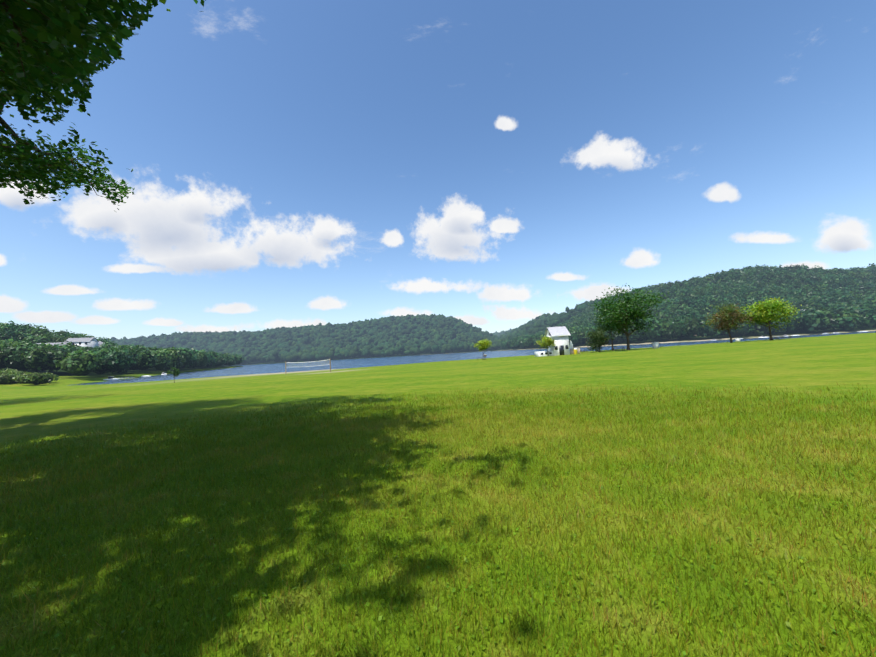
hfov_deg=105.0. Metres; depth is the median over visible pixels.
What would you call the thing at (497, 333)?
forest ridge
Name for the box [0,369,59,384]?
shrubs
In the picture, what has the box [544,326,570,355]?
boathouse
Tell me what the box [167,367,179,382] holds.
tree sapling
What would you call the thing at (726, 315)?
red tree
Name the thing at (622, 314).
tall tree
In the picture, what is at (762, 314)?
yellow-green tree
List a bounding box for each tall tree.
[588,283,671,349]
[592,311,628,350]
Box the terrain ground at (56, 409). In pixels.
[0,281,875,656]
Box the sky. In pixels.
[0,0,875,338]
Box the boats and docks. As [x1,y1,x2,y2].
[103,331,867,379]
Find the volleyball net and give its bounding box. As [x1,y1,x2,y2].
[285,359,330,374]
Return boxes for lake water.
[68,331,875,385]
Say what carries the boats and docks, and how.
on the lake water
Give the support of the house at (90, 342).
on the terrain ground at (56, 409)
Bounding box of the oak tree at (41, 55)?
[0,0,205,211]
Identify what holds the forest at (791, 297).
on the terrain ground at (56, 409)
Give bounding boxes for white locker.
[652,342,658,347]
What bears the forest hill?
on the terrain ground at (56, 409)
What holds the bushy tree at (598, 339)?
on the terrain ground at (56, 409)
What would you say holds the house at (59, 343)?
on the terrain ground at (56, 409)
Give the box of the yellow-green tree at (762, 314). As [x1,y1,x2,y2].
[737,297,801,339]
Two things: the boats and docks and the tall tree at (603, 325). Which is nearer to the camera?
the tall tree at (603, 325)
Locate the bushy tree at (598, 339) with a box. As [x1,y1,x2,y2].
[585,327,614,352]
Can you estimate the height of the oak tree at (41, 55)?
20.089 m
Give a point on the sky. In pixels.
(492, 166)
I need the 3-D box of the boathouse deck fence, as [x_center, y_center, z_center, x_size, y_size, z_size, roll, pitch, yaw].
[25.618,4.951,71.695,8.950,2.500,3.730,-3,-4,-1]
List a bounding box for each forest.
[0,321,244,375]
[499,263,875,349]
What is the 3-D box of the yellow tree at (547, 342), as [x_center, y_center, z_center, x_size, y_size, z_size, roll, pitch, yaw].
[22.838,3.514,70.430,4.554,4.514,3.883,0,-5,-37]
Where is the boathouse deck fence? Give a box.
[535,345,579,356]
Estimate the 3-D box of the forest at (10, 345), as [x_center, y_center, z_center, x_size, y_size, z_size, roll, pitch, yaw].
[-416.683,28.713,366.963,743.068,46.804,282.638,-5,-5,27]
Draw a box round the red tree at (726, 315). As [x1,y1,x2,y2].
[701,303,756,342]
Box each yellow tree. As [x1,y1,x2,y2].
[473,338,491,356]
[534,335,554,355]
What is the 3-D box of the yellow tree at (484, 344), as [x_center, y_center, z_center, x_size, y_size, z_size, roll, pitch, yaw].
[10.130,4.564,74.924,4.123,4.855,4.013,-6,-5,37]
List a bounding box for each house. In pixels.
[36,342,73,345]
[64,337,98,347]
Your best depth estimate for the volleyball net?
66.97 m

